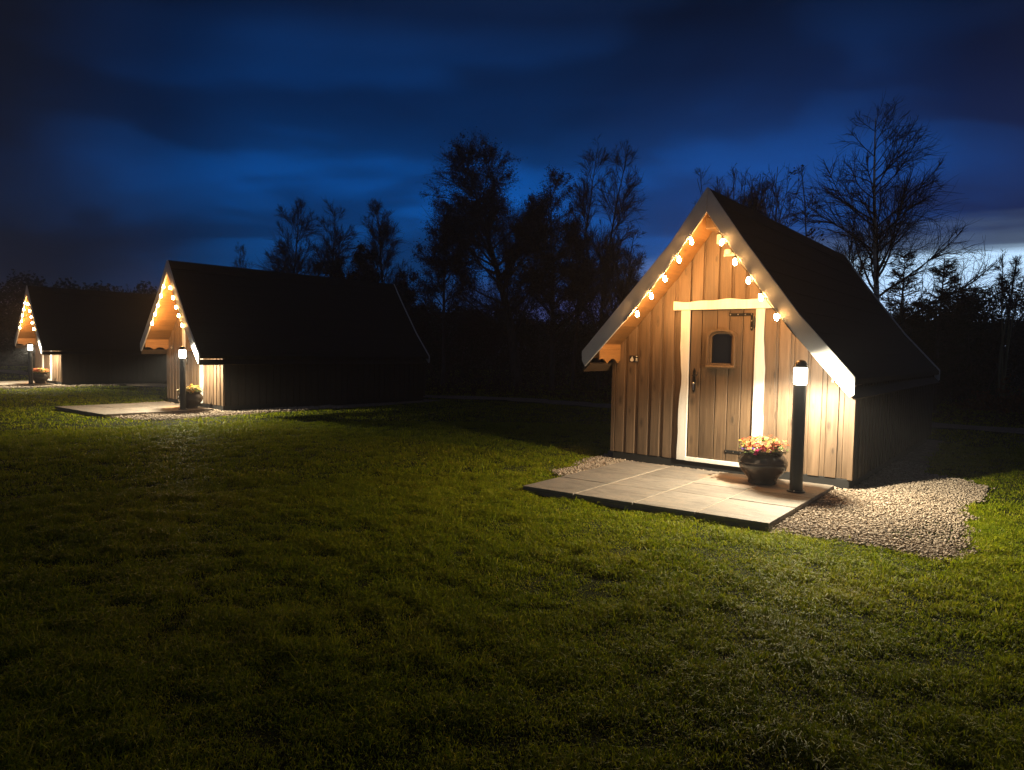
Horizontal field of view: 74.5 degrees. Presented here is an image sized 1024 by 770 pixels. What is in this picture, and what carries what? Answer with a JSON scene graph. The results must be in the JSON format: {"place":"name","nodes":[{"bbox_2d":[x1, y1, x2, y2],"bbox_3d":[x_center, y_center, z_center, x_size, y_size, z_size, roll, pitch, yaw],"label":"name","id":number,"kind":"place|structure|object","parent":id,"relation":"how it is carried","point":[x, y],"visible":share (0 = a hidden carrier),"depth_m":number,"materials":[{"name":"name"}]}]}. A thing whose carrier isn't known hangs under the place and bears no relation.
{"place":"outdoors","nodes":[
{"label":"outdoors","id":0,"kind":"place"},
{"bbox_2d":[0,381,53,386],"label":"patio","id":1,"kind":"structure","parent":0,"point":[12,383],"depth_m":22.87,"materials":[{"name":"stone"}]},
{"bbox_2d":[27,343,33,383],"bbox_3d":[-16.233,-0.735,22.708,0.184,1.392,0.184,4,4,41],"label":"bollard lamp","id":2,"kind":"object","parent":1,"relation":"on","point":[30,366],"visible":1,"depth_m":22.67,"materials":[{"name":"black metal"}]},
{"bbox_2d":[33,372,48,382],"bbox_3d":[-16.221,-0.250,23.148,0.524,0.380,0.524,0,3,-17],"label":"flower pot","id":3,"kind":"object","parent":1,"relation":"on","point":[42,377],"visible":0.89,"depth_m":22.99,"materials":[{"name":"ceramic"}]},
{"bbox_2d":[33,368,48,373],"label":"flowers","id":4,"kind":"object","parent":3,"relation":"in","point":[40,370],"visible":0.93,"depth_m":23.04,"materials":[{"name":"orange plant"}]},
{"bbox_2d":[55,402,213,417],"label":"patio","id":5,"kind":"structure","parent":0,"point":[118,410],"depth_m":14.73,"materials":[{"name":"stone"}]},
{"bbox_2d":[178,346,186,409],"bbox_3d":[-7.234,-0.158,14.798,0.184,1.392,0.184,4,4,42],"label":"bollard lamp","id":6,"kind":"object","parent":5,"relation":"on","point":[182,372],"visible":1,"depth_m":14.76,"materials":[{"name":"black metal"}]},
{"bbox_2d":[177,391,202,407],"bbox_3d":[-7.258,0.327,15.203,0.524,0.380,0.524,0,3,-17],"label":"flower pot","id":7,"kind":"object","parent":5,"relation":"on","point":[194,399],"visible":0.77,"depth_m":15.05,"materials":[{"name":"ceramic"}]},
{"bbox_2d":[177,384,203,393],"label":"flowers","id":8,"kind":"object","parent":7,"relation":"in","point":[192,389],"visible":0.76,"depth_m":15.12,"materials":[{"name":"yellow plant"}]},
{"bbox_2d":[0,346,1023,769],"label":"lawn","id":9,"kind":"structure","parent":0,"point":[598,738],"depth_m":3.77,"materials":[{"name":"green plant"}]},
{"bbox_2d":[0,305,34,363],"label":"evergreen bush","id":10,"kind":"object","parent":9,"relation":"on","point":[7,332],"visible":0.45,"depth_m":43.55,"materials":[{"name":"black plant"}]},
{"bbox_2d":[0,383,154,388],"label":"gravel","id":11,"kind":"structure","parent":9,"relation":"on","point":[96,385],"depth_m":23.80,"materials":[{"name":"grey gravel"}]},
{"bbox_2d":[14,285,166,384],"bbox_3d":[-14.814,-1.828,26.099,3.345,3.476,6.624,4,4,41],"label":"cabin","id":12,"kind":"object","parent":11,"relation":"on","point":[83,337],"visible":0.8,"depth_m":24.26,"materials":[{"name":"grey paint"}]},
{"bbox_2d":[19,295,35,333],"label":"string lights","id":13,"kind":"object","parent":12,"relation":"attached to","point":[30,315],"visible":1,"depth_m":23.40,"materials":[{"name":"white glass"}]},
{"bbox_2d":[44,355,49,378],"bbox_3d":[-16.582,-1.165,24.081,0.842,1.882,0.099,4,4,45],"label":"door","id":14,"kind":"structure","parent":12,"relation":"in","point":[46,357],"depth_m":24.09,"materials":[{"name":"brown wood"}]},
{"bbox_2d":[230,241,253,268],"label":"bare tree","id":15,"kind":"object","parent":9,"relation":"on","point":[240,260],"visible":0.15,"depth_m":35.48,"materials":[{"name":"black plant"}]},
{"bbox_2d":[113,399,437,419],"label":"gravel","id":16,"kind":"structure","parent":9,"relation":"on","point":[378,404],"depth_m":17.50,"materials":[{"name":"grey gravel"}]},
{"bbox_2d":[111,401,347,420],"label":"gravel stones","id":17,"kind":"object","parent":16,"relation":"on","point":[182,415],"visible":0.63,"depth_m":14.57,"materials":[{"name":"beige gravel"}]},
{"bbox_2d":[140,260,429,410],"bbox_3d":[-5.816,-1.249,18.138,3.345,3.476,6.624,4,4,42],"label":"cabin","id":18,"kind":"object","parent":16,"relation":"on","point":[256,339],"visible":0.94,"depth_m":16.80,"materials":[{"name":"grey paint"}]},
{"bbox_2d":[150,273,186,334],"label":"string lights","id":19,"kind":"object","parent":18,"relation":"attached to","point":[172,298],"visible":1,"depth_m":15.52,"materials":[{"name":"white glass"}]},
{"bbox_2d":[185,335,199,388],"bbox_3d":[-7.633,-0.587,16.117,0.836,1.882,0.115,4,4,42],"label":"door","id":20,"kind":"structure","parent":18,"relation":"in","point":[192,367],"depth_m":16.19,"materials":[{"name":"brown wood"}]},
{"bbox_2d":[247,197,336,275],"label":"birch tree","id":21,"kind":"object","parent":9,"relation":"on","point":[292,262],"visible":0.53,"depth_m":32.02,"materials":[{"name":"black plant"}]},
{"bbox_2d":[304,198,360,276],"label":"birch tree","id":22,"kind":"object","parent":9,"relation":"on","point":[336,241],"visible":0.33,"depth_m":33.47,"materials":[{"name":"black plant"}]},
{"bbox_2d":[321,247,346,278],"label":"leafy tree","id":23,"kind":"object","parent":9,"relation":"on","point":[334,270],"visible":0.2,"depth_m":30.79,"materials":[{"name":"black plant"}]},
{"bbox_2d":[345,240,382,282],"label":"leafy tree","id":24,"kind":"object","parent":9,"relation":"on","point":[371,273],"visible":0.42,"depth_m":31.00,"materials":[{"name":"black plant"}]},
{"bbox_2d":[350,198,419,290],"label":"birch tree","id":25,"kind":"object","parent":9,"relation":"on","point":[381,237],"visible":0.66,"depth_m":32.05,"materials":[{"name":"black plant"}]},
{"bbox_2d":[396,271,431,340],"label":"leafy tree","id":26,"kind":"object","parent":9,"relation":"on","point":[403,285],"visible":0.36,"depth_m":30.22,"materials":[{"name":"black plant"}]},
{"bbox_2d":[399,197,486,386],"bbox_3d":[-2.831,-3.737,27.064,3.614,7.610,3.628,1,3,0],"label":"bare tree","id":27,"kind":"object","parent":9,"relation":"on","point":[445,262],"visible":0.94,"depth_m":26.63,"materials":[{"name":"brown plant"}]},
{"bbox_2d":[418,125,564,386],"bbox_3d":[-0.724,-5.526,28.339,6.696,11.194,6.572,1,3,0],"label":"broad tree","id":28,"kind":"object","parent":9,"relation":"on","point":[478,217],"visible":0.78,"depth_m":27.82,"materials":[{"name":"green plant"}]},
{"bbox_2d":[0,269,1023,381],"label":"wood","id":29,"kind":"object","parent":9,"relation":"on","point":[13,295],"visible":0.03,"depth_m":45.38,"materials":[{"name":"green plant"}]},
{"bbox_2d":[498,161,603,389],"bbox_3d":[1.516,-4.193,25.805,4.259,8.813,4.322,1,3,0],"label":"bare tree","id":30,"kind":"object","parent":9,"relation":"on","point":[542,287],"visible":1,"depth_m":25.23,"materials":[{"name":"brown plant"}]},
{"bbox_2d":[555,134,625,388],"bbox_3d":[2.948,-4.774,26.702,3.544,9.930,3.334,-1,3,-30],"label":"birch tree","id":31,"kind":"object","parent":9,"relation":"on","point":[582,198],"visible":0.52,"depth_m":26.30,"materials":[{"name":"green plant"}]},
{"bbox_2d":[571,318,611,387],"bbox_3d":[4.320,-1.419,29.021,3.674,3.061,3.284,1,3,0],"label":"evergreen bush","id":32,"kind":"object","parent":9,"relation":"on","point":[605,376],"visible":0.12,"depth_m":28.77,"materials":[{"name":"black plant"}]},
{"bbox_2d":[560,139,649,388],"bbox_3d":[3.581,-4.749,26.954,4.298,9.881,4.430,1,3,0],"label":"birch tree","id":33,"kind":"object","parent":9,"relation":"on","point":[622,204],"visible":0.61,"depth_m":26.24,"materials":[{"name":"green plant"}]},
{"bbox_2d":[579,228,648,338],"bbox_3d":[4.066,-2.688,24.786,2.848,6.010,2.901,-1,3,-30],"label":"bare tree","id":34,"kind":"object","parent":9,"relation":"on","point":[630,279],"visible":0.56,"depth_m":24.58,"materials":[{"name":"brown plant"}]},
{"bbox_2d":[691,163,808,227],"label":"bare tree","id":35,"kind":"object","parent":9,"relation":"on","point":[753,201],"visible":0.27,"depth_m":23.22,"materials":[{"name":"black plant"}]},
{"bbox_2d":[562,439,988,564],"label":"gravel","id":36,"kind":"structure","parent":9,"relation":"on","point":[919,452],"depth_m":6.95,"materials":[{"name":"grey gravel"}]},
{"bbox_2d":[582,187,939,489],"bbox_3d":[4.316,-0.667,10.517,3.345,3.476,6.624,3,4,39],"label":"cabin","id":37,"kind":"object","parent":36,"relation":"on","point":[704,350],"visible":0.92,"depth_m":8.47,"materials":[{"name":"wood"}]},
{"bbox_2d":[624,213,794,335],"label":"string lights","id":38,"kind":"object","parent":37,"relation":"attached to","point":[776,317],"visible":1,"depth_m":7.75,"materials":[{"name":"white glass"}]},
{"bbox_2d":[687,309,755,461],"bbox_3d":[2.604,0.001,8.410,0.836,1.882,0.115,3,4,39],"label":"door","id":39,"kind":"structure","parent":37,"relation":"in","point":[721,348],"depth_m":8.42,"materials":[{"name":"brown wood"}]},
{"bbox_2d":[786,164,827,243],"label":"young tree","id":40,"kind":"object","parent":9,"relation":"on","point":[805,208],"visible":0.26,"depth_m":16.93,"materials":[{"name":"black plant"}]},
{"bbox_2d":[833,219,869,268],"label":"bare tree","id":41,"kind":"object","parent":9,"relation":"on","point":[850,244],"visible":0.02,"depth_m":20.40,"materials":[{"name":"black plant"}]},
{"bbox_2d":[778,90,1023,348],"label":"birch tree","id":42,"kind":"object","parent":9,"relation":"on","point":[876,248],"visible":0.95,"depth_m":15.91,"materials":[{"name":"brown plant"}]},
{"bbox_2d":[880,249,935,398],"bbox_3d":[10.914,-1.561,19.066,2.123,4.596,2.295,3,3,28],"label":"spruce tree","id":43,"kind":"object","parent":9,"relation":"on","point":[899,289],"visible":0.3,"depth_m":18.70,"materials":[{"name":"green plant"}]},
{"bbox_2d":[886,294,982,401],"bbox_3d":[15.059,-1.343,24.233,3.569,3.803,2.720,1,3,0],"label":"evergreen bush","id":44,"kind":"object","parent":9,"relation":"on","point":[958,363],"visible":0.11,"depth_m":23.59,"materials":[{"name":"green plant"}]},
{"bbox_2d":[908,257,974,412],"bbox_3d":[11.646,-1.361,18.374,2.102,4.297,1.948,1,3,0],"label":"spruce tree","id":45,"kind":"object","parent":9,"relation":"on","point":[939,359],"visible":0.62,"depth_m":18.19,"materials":[{"name":"green plant"}]},
{"bbox_2d":[928,283,1023,400],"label":"evergreen bush","id":46,"kind":"object","parent":9,"relation":"on","point":[985,336],"visible":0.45,"depth_m":23.83,"materials":[{"name":"green plant"}]},
{"bbox_2d":[937,279,1023,399],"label":"evergreen bush","id":47,"kind":"object","parent":9,"relation":"on","point":[1012,363],"visible":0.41,"depth_m":24.40,"materials":[{"name":"green plant"}]},
{"bbox_2d":[992,248,1023,397],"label":"young tree","id":48,"kind":"object","parent":9,"relation":"on","point":[1015,261],"visible":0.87,"depth_m":20.98,"materials":[{"name":"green plant"}]},
{"bbox_2d":[0,369,1023,433],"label":"path","id":49,"kind":"structure","parent":0,"point":[973,427],"depth_m":19.31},
{"bbox_2d":[0,0,1023,354],"label":"sky","id":50,"kind":"structure","parent":0,"point":[136,136],"materials":[{"name":"blue"}]},
{"bbox_2d":[523,461,833,530],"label":"patio","id":51,"kind":"structure","parent":0,"point":[732,499],"depth_m":6.99,"materials":[{"name":"stone"}]},
{"bbox_2d":[738,447,787,484],"bbox_3d":[2.816,0.909,7.568,0.524,0.380,0.524,0,3,-17],"label":"flower pot","id":52,"kind":"object","parent":51,"relation":"on","point":[762,468],"visible":0.88,"depth_m":7.38,"materials":[{"name":"ceramic"}]},
{"bbox_2d":[739,434,789,455],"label":"flowers","id":53,"kind":"object","parent":52,"relation":"in","point":[763,446],"visible":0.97,"depth_m":7.44,"materials":[{"name":"yellow plant"}]},
{"bbox_2d":[786,360,807,493],"bbox_3d":[3.007,0.432,7.069,0.184,1.392,0.184,3,4,39],"label":"bollard lamp","id":54,"kind":"object","parent":51,"relation":"on","point":[798,437],"visible":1,"depth_m":7.03,"materials":[{"name":"black metal"}]}
]}

